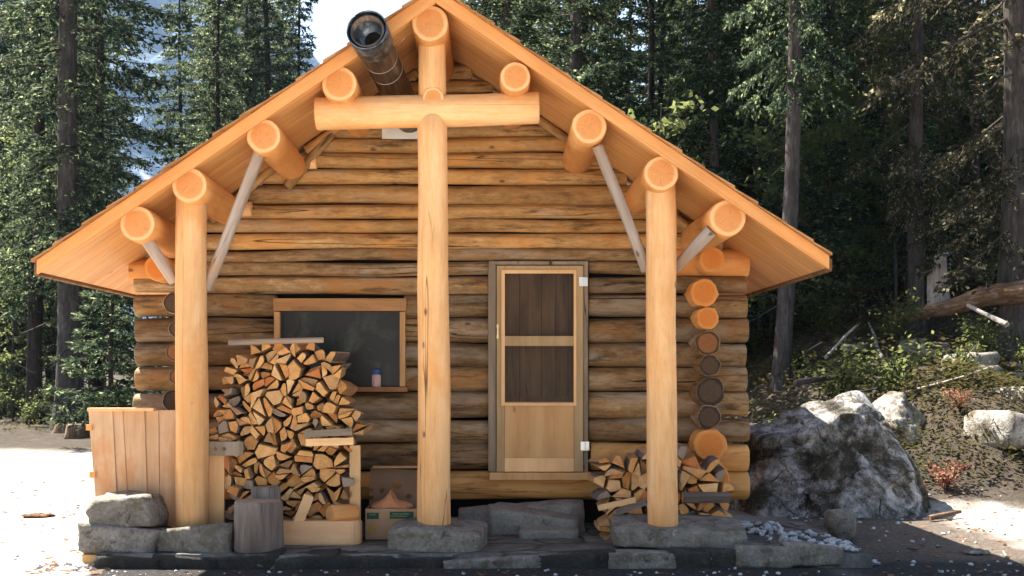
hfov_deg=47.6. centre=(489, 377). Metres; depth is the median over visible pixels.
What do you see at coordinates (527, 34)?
conifer tree
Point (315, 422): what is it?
split log
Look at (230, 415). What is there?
split log
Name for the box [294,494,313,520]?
split log
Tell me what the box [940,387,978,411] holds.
shrub
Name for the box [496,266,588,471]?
door
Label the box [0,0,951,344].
mountain
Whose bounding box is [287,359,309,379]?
split log
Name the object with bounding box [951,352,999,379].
slope rock
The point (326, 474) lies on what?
split log
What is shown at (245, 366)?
split log
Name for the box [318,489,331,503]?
split log
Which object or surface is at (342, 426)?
split log
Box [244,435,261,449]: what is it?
split log
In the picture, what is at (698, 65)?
conifer tree
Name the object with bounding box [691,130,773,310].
leafy sapling
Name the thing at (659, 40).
conifer tree
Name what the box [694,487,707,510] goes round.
split log
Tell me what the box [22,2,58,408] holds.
conifer tree
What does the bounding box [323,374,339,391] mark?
split log
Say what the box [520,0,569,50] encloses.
conifer tree
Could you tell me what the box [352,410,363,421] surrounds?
split log
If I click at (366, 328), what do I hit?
window
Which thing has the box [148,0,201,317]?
conifer tree
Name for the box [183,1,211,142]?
conifer tree
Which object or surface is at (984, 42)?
leafy sapling
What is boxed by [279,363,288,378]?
split log
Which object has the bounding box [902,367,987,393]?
fallen branch
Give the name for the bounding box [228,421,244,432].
split log
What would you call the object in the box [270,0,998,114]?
sky
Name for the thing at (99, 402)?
shrub
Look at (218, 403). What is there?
split log
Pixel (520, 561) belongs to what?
edging stone
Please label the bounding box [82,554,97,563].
timber block
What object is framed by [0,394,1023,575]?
leaf litter
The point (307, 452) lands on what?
split log
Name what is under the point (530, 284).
screen
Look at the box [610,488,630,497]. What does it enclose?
split log
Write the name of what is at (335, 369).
split log
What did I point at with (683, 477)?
split log
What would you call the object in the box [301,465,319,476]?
split log
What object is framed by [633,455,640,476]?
split log
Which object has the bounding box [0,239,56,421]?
conifer tree
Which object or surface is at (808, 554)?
edging stone
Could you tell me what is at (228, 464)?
split log
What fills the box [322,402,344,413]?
split log
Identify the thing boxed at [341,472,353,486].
split log
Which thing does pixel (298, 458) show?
split log
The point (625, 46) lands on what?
conifer tree
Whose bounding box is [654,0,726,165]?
conifer tree
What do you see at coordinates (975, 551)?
flat stone
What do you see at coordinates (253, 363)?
split log
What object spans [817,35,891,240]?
conifer tree
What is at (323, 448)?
split log
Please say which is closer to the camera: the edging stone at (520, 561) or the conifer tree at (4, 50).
the edging stone at (520, 561)
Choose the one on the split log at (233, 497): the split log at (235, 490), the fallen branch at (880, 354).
the split log at (235, 490)
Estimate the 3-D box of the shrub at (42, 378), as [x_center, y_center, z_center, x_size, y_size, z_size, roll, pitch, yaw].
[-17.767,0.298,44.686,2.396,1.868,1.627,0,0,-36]
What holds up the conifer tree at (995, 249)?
on the ground
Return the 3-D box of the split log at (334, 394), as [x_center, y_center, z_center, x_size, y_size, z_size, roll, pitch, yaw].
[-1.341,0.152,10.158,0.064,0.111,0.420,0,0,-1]
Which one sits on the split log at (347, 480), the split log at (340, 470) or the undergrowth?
the split log at (340, 470)
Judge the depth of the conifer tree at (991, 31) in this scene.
35.93 m
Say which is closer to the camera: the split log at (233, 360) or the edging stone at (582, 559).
the edging stone at (582, 559)
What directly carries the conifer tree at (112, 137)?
on the ground
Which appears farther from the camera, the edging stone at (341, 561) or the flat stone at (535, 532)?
the flat stone at (535, 532)
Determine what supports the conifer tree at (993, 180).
on the ground
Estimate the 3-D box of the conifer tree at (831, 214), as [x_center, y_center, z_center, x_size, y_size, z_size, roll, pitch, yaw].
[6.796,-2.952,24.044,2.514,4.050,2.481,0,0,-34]
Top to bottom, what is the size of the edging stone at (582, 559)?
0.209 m
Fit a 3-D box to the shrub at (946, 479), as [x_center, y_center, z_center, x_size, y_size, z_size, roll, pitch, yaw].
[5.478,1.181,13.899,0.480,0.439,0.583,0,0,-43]
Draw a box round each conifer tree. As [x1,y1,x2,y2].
[0,0,26,401]
[0,0,29,323]
[0,0,56,378]
[0,0,111,424]
[0,0,198,430]
[0,226,45,415]
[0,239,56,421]
[8,5,116,373]
[15,0,56,334]
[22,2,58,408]
[28,0,166,412]
[40,289,167,434]
[52,5,129,373]
[77,2,114,385]
[102,39,128,387]
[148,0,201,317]
[165,0,252,366]
[179,0,249,147]
[181,0,251,155]
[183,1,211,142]
[220,0,290,116]
[220,0,311,125]
[221,0,270,123]
[240,0,263,95]
[260,0,305,97]
[270,0,297,93]
[277,0,318,84]
[460,0,561,58]
[474,0,522,43]
[497,0,689,140]
[510,0,612,64]
[512,0,655,114]
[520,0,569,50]
[586,2,629,95]
[587,0,676,99]
[595,0,642,113]
[608,46,643,106]
[621,0,690,155]
[630,0,689,146]
[631,0,666,131]
[636,0,843,354]
[636,2,687,147]
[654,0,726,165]
[654,0,784,324]
[690,0,867,311]
[722,0,857,390]
[734,0,903,240]
[774,142,890,318]
[807,1,861,298]
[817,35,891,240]
[823,0,882,217]
[823,0,1003,338]
[826,0,940,261]
[832,87,936,298]
[837,45,936,297]
[840,0,1003,233]
[844,0,965,311]
[860,0,1023,372]
[924,1,954,232]
[924,93,997,287]
[939,1,1003,266]
[943,0,990,285]
[964,69,1003,280]
[964,87,1002,258]
[983,1,996,158]
[987,1,1003,154]
[988,240,998,279]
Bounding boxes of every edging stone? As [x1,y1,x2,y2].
[93,555,157,568]
[152,551,216,569]
[213,547,285,568]
[275,548,340,569]
[326,550,396,568]
[396,556,451,567]
[443,555,541,568]
[538,549,598,568]
[591,548,615,567]
[608,549,675,568]
[665,547,710,567]
[699,547,735,566]
[733,545,793,567]
[779,540,843,565]
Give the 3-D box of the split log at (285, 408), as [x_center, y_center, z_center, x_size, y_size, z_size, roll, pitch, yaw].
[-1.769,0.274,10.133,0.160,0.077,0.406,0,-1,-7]
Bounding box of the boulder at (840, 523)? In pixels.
[823,508,856,540]
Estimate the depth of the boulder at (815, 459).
12.71 m
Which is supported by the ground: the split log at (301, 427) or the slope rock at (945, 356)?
the slope rock at (945, 356)
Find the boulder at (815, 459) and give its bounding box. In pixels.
[727,391,930,518]
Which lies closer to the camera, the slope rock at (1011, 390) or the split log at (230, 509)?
the split log at (230, 509)
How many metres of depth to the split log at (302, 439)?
9.95 m
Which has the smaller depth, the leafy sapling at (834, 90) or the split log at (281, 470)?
the split log at (281, 470)
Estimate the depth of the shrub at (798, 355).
21.71 m
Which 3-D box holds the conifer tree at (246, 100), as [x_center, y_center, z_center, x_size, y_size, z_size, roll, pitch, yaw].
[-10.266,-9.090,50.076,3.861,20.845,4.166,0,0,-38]
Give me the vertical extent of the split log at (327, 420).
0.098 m
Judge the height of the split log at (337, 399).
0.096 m
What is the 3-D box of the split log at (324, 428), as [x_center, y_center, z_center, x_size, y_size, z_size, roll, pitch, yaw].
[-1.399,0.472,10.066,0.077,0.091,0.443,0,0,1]
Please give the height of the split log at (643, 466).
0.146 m
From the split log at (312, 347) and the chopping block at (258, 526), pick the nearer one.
the chopping block at (258, 526)
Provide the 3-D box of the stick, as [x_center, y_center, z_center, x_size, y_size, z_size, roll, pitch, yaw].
[4.838,1.456,12.348,0.542,0.060,0.057,-5,47,-34]
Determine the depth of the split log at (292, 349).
9.89 m
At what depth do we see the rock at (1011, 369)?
20.04 m
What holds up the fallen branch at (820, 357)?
on the ground
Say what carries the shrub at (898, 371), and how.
on the ground
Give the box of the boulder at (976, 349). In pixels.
[956,342,996,352]
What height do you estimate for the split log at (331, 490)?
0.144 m
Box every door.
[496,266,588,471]
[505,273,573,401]
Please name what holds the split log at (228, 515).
on the split log
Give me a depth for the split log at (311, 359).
9.85 m
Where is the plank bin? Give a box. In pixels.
[86,408,175,527]
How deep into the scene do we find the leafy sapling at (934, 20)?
29.70 m
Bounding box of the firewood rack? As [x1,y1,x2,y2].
[209,441,361,545]
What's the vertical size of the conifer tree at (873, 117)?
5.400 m
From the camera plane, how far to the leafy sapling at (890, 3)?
29.89 m
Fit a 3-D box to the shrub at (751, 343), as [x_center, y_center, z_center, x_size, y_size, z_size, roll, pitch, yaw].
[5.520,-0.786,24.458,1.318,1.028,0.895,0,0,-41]
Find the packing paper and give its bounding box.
[371,488,412,508]
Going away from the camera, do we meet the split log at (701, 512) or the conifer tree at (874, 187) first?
the split log at (701, 512)
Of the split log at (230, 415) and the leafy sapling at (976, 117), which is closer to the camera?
the split log at (230, 415)
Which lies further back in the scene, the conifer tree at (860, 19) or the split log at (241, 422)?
the conifer tree at (860, 19)
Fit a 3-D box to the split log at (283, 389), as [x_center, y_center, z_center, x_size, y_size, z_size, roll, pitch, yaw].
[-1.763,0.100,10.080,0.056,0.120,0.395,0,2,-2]
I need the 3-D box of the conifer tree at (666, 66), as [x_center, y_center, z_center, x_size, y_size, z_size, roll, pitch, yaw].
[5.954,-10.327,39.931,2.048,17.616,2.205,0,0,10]
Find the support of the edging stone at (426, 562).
on the ground
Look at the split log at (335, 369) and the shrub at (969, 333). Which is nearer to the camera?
the split log at (335, 369)
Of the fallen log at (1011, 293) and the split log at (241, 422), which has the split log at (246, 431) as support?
the split log at (241, 422)
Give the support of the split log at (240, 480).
on the split log at (235, 490)
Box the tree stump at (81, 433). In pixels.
[64,424,89,438]
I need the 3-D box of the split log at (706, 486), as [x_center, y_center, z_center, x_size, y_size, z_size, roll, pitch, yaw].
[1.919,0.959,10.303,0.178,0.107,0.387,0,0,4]
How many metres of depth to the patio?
9.60 m
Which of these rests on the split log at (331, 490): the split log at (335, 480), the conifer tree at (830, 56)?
the split log at (335, 480)
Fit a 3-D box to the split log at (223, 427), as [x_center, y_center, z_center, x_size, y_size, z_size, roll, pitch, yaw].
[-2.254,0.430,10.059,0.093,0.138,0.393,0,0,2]
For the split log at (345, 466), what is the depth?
9.96 m
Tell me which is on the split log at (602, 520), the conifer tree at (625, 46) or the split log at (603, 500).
the split log at (603, 500)
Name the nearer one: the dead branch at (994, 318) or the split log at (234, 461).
the split log at (234, 461)
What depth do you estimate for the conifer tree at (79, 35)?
47.86 m
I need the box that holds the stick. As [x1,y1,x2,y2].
[927,510,961,520]
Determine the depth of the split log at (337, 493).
9.87 m
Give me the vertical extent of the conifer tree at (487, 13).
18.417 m
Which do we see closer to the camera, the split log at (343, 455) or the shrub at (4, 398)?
the split log at (343, 455)
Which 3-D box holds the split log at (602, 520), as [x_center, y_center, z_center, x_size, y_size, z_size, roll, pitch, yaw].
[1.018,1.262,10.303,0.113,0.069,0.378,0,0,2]
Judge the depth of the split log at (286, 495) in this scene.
9.94 m
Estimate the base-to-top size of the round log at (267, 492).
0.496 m
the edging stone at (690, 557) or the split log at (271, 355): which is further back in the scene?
the split log at (271, 355)
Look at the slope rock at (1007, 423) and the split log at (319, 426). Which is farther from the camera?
the slope rock at (1007, 423)
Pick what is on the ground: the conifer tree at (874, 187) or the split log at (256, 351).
the conifer tree at (874, 187)
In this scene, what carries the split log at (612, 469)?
on the split log at (619, 475)
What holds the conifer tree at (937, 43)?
on the ground
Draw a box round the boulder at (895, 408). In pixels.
[872,391,925,446]
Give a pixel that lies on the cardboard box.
(379, 523)
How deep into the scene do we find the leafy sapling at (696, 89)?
25.54 m
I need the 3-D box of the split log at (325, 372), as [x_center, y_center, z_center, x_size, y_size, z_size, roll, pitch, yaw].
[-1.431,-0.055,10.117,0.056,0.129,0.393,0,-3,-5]
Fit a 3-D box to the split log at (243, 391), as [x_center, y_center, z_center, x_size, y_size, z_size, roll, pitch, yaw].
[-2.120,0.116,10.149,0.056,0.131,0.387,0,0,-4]
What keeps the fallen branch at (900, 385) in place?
on the ground
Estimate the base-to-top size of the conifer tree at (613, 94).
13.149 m
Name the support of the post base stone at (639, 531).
on the patio
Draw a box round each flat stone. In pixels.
[519,525,578,538]
[963,548,990,554]
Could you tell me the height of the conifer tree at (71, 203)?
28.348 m
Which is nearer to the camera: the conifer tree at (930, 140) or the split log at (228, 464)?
the split log at (228, 464)
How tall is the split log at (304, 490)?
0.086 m
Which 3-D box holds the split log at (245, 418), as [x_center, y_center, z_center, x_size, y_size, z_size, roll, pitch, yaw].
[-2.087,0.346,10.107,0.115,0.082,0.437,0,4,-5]
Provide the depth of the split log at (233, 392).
9.93 m
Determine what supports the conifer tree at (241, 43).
on the ground
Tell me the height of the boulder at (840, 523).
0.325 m
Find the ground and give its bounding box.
[0,257,1023,575]
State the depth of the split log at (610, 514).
10.16 m
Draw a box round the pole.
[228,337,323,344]
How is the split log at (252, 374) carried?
on the split log at (248, 388)
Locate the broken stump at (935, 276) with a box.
[926,254,950,303]
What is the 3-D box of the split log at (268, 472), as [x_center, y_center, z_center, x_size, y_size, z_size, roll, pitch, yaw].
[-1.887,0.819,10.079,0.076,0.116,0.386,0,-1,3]
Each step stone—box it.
[458,499,584,532]
[486,502,579,535]
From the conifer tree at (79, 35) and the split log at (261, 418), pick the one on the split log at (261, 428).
the split log at (261, 418)
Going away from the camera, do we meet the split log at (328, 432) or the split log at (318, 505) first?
the split log at (328, 432)
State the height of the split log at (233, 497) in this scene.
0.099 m
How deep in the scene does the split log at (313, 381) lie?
9.97 m
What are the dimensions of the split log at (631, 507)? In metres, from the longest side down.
0.276 x 0.084 x 0.063 m
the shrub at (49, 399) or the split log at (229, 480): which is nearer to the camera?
the split log at (229, 480)
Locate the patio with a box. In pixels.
[98,521,871,568]
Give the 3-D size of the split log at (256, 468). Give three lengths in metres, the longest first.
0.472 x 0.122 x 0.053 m
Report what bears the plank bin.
on the patio
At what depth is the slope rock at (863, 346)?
21.11 m
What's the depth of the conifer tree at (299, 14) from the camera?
49.84 m
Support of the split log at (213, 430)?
on the split log at (215, 435)
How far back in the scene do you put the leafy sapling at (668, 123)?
22.11 m
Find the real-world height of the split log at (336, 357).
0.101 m
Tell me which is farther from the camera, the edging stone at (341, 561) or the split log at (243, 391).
the split log at (243, 391)
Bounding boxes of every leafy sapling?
[0,126,56,419]
[621,90,762,384]
[657,53,776,339]
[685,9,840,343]
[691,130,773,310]
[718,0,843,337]
[722,53,866,314]
[758,2,879,196]
[762,6,875,278]
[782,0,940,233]
[800,76,907,321]
[825,0,943,227]
[837,0,925,221]
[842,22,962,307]
[923,15,995,220]
[923,60,1001,282]
[941,43,1003,283]
[943,35,995,182]
[947,51,1003,269]
[950,0,1003,162]
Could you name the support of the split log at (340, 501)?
on the split log
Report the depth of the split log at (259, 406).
9.91 m
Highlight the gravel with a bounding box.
[740,520,880,564]
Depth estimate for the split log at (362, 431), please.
10.01 m
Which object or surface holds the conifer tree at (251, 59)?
on the ground
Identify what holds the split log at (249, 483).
on the split log at (245, 494)
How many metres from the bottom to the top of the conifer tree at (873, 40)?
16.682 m
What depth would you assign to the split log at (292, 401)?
9.98 m
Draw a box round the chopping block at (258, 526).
[233,498,283,553]
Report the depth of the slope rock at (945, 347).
20.34 m
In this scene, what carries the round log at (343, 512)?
on the firewood rack
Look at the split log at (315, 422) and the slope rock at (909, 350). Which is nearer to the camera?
the split log at (315, 422)
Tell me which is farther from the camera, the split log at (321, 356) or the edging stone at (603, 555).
the split log at (321, 356)
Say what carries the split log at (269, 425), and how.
on the split log at (269, 438)
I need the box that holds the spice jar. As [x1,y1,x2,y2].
[372,369,380,386]
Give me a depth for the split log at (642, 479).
10.14 m
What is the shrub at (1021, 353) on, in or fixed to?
on the ground
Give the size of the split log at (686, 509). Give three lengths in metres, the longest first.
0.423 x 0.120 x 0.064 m
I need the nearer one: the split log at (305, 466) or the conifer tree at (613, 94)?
the split log at (305, 466)
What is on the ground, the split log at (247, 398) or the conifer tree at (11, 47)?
the conifer tree at (11, 47)
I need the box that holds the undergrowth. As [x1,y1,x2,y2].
[0,244,1023,507]
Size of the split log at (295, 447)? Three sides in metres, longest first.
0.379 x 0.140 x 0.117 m
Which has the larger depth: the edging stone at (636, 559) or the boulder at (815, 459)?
the boulder at (815, 459)
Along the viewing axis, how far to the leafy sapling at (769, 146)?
23.12 m
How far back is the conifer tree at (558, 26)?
32.91 m
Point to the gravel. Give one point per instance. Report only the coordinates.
(794, 536)
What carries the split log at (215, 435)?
on the split log
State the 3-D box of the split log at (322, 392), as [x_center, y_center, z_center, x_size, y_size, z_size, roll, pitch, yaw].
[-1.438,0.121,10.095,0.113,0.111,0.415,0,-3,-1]
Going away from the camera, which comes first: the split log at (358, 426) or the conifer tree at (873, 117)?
the split log at (358, 426)
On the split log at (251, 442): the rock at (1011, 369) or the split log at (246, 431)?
the split log at (246, 431)
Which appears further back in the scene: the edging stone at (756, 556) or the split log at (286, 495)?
the split log at (286, 495)
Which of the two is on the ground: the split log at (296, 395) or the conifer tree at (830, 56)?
the conifer tree at (830, 56)
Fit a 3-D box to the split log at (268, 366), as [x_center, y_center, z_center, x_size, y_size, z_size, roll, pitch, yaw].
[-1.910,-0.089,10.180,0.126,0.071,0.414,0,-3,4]
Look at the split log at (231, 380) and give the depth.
9.90 m
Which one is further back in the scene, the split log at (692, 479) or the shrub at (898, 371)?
the shrub at (898, 371)
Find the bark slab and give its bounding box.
[21,512,55,517]
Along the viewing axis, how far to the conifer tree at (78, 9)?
52.02 m
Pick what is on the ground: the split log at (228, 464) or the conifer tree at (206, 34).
the conifer tree at (206, 34)
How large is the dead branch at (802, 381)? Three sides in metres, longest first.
2.746 x 0.134 x 0.128 m
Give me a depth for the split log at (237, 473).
9.96 m
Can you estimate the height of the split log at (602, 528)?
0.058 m
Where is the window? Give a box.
[273,298,407,391]
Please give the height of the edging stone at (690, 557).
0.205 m
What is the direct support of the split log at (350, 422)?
on the split log
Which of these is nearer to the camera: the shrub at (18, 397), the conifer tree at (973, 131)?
the conifer tree at (973, 131)
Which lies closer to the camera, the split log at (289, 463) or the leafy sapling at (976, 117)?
the split log at (289, 463)
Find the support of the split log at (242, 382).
on the split log at (243, 391)
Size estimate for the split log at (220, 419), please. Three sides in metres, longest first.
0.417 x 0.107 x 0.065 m
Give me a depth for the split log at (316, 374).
9.93 m
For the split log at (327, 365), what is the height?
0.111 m
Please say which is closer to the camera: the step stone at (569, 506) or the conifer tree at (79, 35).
the step stone at (569, 506)
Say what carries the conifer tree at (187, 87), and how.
on the ground
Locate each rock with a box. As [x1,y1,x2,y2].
[52,424,66,432]
[77,521,170,553]
[86,490,168,526]
[843,343,865,352]
[898,338,927,352]
[907,343,922,357]
[920,342,950,357]
[940,352,979,370]
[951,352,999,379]
[963,410,1023,447]
[972,365,1004,387]
[990,386,1023,403]
[1000,366,1023,369]
[1006,362,1023,367]
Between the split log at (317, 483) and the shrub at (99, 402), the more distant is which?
the shrub at (99, 402)
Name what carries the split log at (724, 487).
on the split log at (724, 506)
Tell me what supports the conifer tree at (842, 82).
on the ground
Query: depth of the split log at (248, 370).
9.97 m
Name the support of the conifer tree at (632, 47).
on the ground
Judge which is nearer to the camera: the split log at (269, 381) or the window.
the split log at (269, 381)
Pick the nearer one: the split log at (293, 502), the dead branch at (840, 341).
the split log at (293, 502)
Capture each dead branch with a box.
[792,362,911,385]
[824,322,860,358]
[966,304,1009,326]
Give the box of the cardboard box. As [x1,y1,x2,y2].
[365,466,417,539]
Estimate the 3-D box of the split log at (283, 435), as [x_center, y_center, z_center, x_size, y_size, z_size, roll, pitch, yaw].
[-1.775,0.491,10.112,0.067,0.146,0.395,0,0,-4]
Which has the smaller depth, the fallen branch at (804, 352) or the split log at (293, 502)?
the split log at (293, 502)
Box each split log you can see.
[209,426,217,433]
[209,432,222,439]
[214,397,226,408]
[214,409,225,416]
[216,416,224,423]
[218,394,231,404]
[218,420,231,433]
[218,436,238,441]
[220,432,247,440]
[222,378,231,385]
[223,388,241,397]
[223,402,232,408]
[223,409,243,420]
[224,367,243,374]
[224,377,237,383]
[224,456,236,472]
[225,474,235,489]
[225,510,233,519]
[227,484,250,497]
[228,395,245,406]
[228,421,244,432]
[228,504,233,513]
[229,493,244,499]
[230,357,240,368]
[231,405,247,414]
[232,452,244,469]
[232,471,244,476]
[234,374,248,379]
[234,475,246,485]
[235,465,248,472]
[236,355,255,364]
[236,378,250,385]
[236,418,255,425]
[237,449,255,463]
[239,364,250,368]
[240,368,252,373]
[240,410,255,424]
[240,426,251,435]
[240,490,250,498]
[241,386,244,396]
[242,455,261,466]
[243,401,254,412]
[243,474,258,488]
[244,392,252,402]
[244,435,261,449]
[244,460,260,478]
[245,382,253,396]
[249,357,267,368]
[249,368,261,382]
[249,411,257,424]
[250,388,268,396]
[250,394,264,407]
[250,425,267,439]
[251,345,264,356]
[252,369,265,381]
[253,379,267,390]
[253,397,273,415]
[253,411,268,424]
[254,461,260,473]
[254,474,269,484]
[255,355,266,368]
[255,423,266,435]
[255,440,280,458]
[259,460,265,477]
[260,362,273,369]
[261,370,272,378]
[262,344,273,354]
[263,396,276,416]
[263,466,276,477]
[264,432,273,442]
[264,451,289,470]
[265,351,276,362]
[265,377,276,386]
[265,390,284,404]
[265,415,274,433]
[266,379,286,390]
[268,471,287,485]
[269,354,280,364]
[271,365,295,380]
[271,414,286,432]
[271,431,280,445]
[273,344,291,351]
[273,408,290,417]
[274,473,291,479]
[276,354,293,365]
[276,405,291,413]
[276,451,294,460]
[276,466,291,473]
[277,347,296,358]
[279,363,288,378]
[279,458,296,467]
[280,383,291,395]
[280,427,288,441]
[280,438,293,452]
[280,483,290,494]
[281,487,293,500]
[282,397,296,408]
[283,415,292,426]
[283,505,295,510]
[283,509,297,516]
[283,514,294,519]
[284,396,300,406]
[286,379,297,394]
[286,428,299,438]
[286,474,305,486]
[286,498,302,506]
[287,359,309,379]
[287,438,303,453]
[289,490,303,498]
[290,343,297,356]
[290,406,309,415]
[290,415,301,429]
[290,462,301,475]
[292,382,306,393]
[292,389,302,398]
[293,481,311,489]
[294,455,314,462]
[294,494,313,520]
[295,343,307,353]
[295,423,313,431]
[295,495,314,510]
[296,398,306,405]
[296,487,308,494]
[297,351,314,362]
[297,413,314,422]
[297,448,316,456]
[298,379,315,390]
[298,433,313,448]
[299,390,315,402]
[300,462,312,473]
[300,475,319,482]
[301,378,323,386]
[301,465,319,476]
[302,490,314,497]
[303,354,319,364]
[304,428,352,437]
[305,343,319,352]
[305,368,321,379]
[305,402,316,409]
[305,479,327,487]
[306,365,321,373]
[306,437,354,445]
[307,504,320,516]
[308,487,326,491]
[308,514,325,519]
[309,391,325,402]
[310,410,327,418]
[311,501,332,511]
[312,419,319,427]
[313,451,333,468]
[313,492,318,500]
[314,419,327,429]
[315,349,326,361]
[315,384,330,398]
[316,380,330,391]
[317,399,326,411]
[317,446,328,451]
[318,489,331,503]
[319,502,332,516]
[320,415,343,425]
[320,467,335,481]
[321,362,332,372]
[321,364,328,378]
[321,427,332,437]
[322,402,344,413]
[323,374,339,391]
[325,352,349,362]
[325,446,343,454]
[326,473,342,487]
[327,413,342,423]
[327,485,338,502]
[330,390,340,401]
[331,363,350,374]
[331,436,348,448]
[332,367,345,378]
[333,395,342,404]
[333,464,349,467]
[334,449,348,466]
[334,486,343,499]
[334,498,348,504]
[335,423,348,428]
[335,467,348,473]
[337,379,356,395]
[338,395,355,404]
[338,406,356,414]
[338,410,352,418]
[341,417,358,427]
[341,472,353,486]
[341,486,348,498]
[344,445,351,451]
[346,434,356,444]
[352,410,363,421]
[353,423,370,431]
[353,424,371,434]
[588,458,610,462]
[588,473,605,487]
[589,462,610,470]
[590,487,609,499]
[594,520,609,531]
[596,497,609,511]
[597,497,635,510]
[597,514,609,525]
[599,531,610,539]
[601,471,624,478]
[603,478,620,491]
[604,462,623,475]
[605,507,617,521]
[605,508,613,514]
[609,454,623,467]
[609,497,620,506]
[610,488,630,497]
[615,470,630,489]
[615,498,646,514]
[624,453,637,472]
[626,507,642,513]
[629,473,638,490]
[630,487,646,500]
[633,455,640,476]
[634,446,646,459]
[637,456,646,473]
[638,472,646,489]
[639,490,646,499]
[641,506,646,513]
[677,443,686,459]
[677,458,681,467]
[677,469,690,490]
[678,503,684,513]
[679,453,699,468]
[679,499,688,513]
[680,463,705,478]
[680,488,695,509]
[684,484,699,503]
[685,474,697,484]
[686,505,694,513]
[693,473,718,481]
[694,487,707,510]
[694,509,709,514]
[696,480,717,491]
[700,455,719,472]
[702,503,713,511]
[707,505,725,515]
[709,464,724,481]
[714,503,729,510]
[717,481,733,491]
[719,508,731,516]
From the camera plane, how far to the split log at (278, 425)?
9.93 m
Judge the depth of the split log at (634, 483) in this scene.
10.15 m
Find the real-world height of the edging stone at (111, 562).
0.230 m
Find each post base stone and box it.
[155,522,233,552]
[387,517,487,551]
[610,514,747,549]
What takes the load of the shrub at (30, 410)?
on the ground
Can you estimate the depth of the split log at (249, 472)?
9.93 m
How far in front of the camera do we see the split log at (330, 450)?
9.97 m
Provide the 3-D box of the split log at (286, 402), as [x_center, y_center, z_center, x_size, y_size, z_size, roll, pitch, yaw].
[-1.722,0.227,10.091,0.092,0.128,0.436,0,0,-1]
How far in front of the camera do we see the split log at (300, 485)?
9.99 m
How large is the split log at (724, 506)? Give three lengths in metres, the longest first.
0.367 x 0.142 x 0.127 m
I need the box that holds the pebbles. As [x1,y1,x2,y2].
[0,489,1023,575]
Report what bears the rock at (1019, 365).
on the ground
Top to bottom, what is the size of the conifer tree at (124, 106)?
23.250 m
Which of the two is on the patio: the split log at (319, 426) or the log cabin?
the log cabin
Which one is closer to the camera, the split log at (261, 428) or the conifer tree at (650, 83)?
the split log at (261, 428)
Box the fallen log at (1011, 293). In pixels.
[892,279,1023,321]
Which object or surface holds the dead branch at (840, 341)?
on the undergrowth
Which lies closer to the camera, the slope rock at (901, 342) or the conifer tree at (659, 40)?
the slope rock at (901, 342)
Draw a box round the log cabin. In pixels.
[31,0,831,527]
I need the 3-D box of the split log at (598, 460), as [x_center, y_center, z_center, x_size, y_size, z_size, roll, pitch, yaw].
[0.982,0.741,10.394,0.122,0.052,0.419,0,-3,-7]
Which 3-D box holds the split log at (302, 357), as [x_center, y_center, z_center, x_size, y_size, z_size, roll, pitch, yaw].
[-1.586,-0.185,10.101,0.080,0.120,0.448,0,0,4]
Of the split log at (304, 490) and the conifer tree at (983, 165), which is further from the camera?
the conifer tree at (983, 165)
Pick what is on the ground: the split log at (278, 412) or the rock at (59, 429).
the rock at (59, 429)
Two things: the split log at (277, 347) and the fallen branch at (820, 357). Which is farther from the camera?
the fallen branch at (820, 357)
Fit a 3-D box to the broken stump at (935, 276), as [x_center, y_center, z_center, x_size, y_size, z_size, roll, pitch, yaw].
[8.332,-1.806,21.596,0.460,0.995,0.456,-4,0,-10]
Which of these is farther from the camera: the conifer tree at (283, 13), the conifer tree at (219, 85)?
the conifer tree at (283, 13)
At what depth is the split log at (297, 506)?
9.93 m
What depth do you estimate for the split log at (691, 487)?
10.14 m
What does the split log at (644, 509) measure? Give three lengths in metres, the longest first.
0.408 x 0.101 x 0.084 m
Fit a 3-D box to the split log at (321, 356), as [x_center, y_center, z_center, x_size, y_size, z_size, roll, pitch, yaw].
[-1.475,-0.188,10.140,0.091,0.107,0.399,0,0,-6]
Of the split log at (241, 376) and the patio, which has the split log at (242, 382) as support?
the split log at (241, 376)
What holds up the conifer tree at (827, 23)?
on the ground
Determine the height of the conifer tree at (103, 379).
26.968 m
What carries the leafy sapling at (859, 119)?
on the ground
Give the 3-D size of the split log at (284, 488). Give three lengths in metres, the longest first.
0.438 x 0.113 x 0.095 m
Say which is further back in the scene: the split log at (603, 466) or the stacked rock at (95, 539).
the split log at (603, 466)
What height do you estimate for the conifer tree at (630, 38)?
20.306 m
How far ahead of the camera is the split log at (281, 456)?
9.86 m
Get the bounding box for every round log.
[251,485,280,499]
[326,504,359,520]
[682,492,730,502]
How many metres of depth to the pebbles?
9.37 m
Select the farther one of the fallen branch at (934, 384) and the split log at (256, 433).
the fallen branch at (934, 384)
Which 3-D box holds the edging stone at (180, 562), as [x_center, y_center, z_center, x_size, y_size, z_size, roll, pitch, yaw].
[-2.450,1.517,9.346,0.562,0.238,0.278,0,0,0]
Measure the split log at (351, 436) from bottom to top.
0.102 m
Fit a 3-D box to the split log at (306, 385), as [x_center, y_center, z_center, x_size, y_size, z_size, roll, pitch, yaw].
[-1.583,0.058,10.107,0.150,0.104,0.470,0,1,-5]
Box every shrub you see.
[0,389,11,411]
[1,387,24,415]
[12,388,52,426]
[13,369,54,392]
[24,374,96,413]
[84,383,122,419]
[107,377,144,407]
[738,320,773,362]
[778,333,903,400]
[792,339,818,370]
[857,330,939,400]
[865,287,932,345]
[925,458,974,490]
[929,335,985,387]
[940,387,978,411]
[950,320,991,343]
[954,256,997,293]
[955,308,1016,356]
[989,319,1023,348]
[1001,323,1023,371]
[1013,338,1023,374]
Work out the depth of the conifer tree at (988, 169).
27.77 m
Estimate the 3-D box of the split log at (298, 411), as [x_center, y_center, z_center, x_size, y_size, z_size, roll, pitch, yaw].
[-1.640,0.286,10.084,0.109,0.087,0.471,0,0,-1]
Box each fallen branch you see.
[767,342,821,376]
[793,335,917,363]
[860,376,940,391]
[868,322,884,359]
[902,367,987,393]

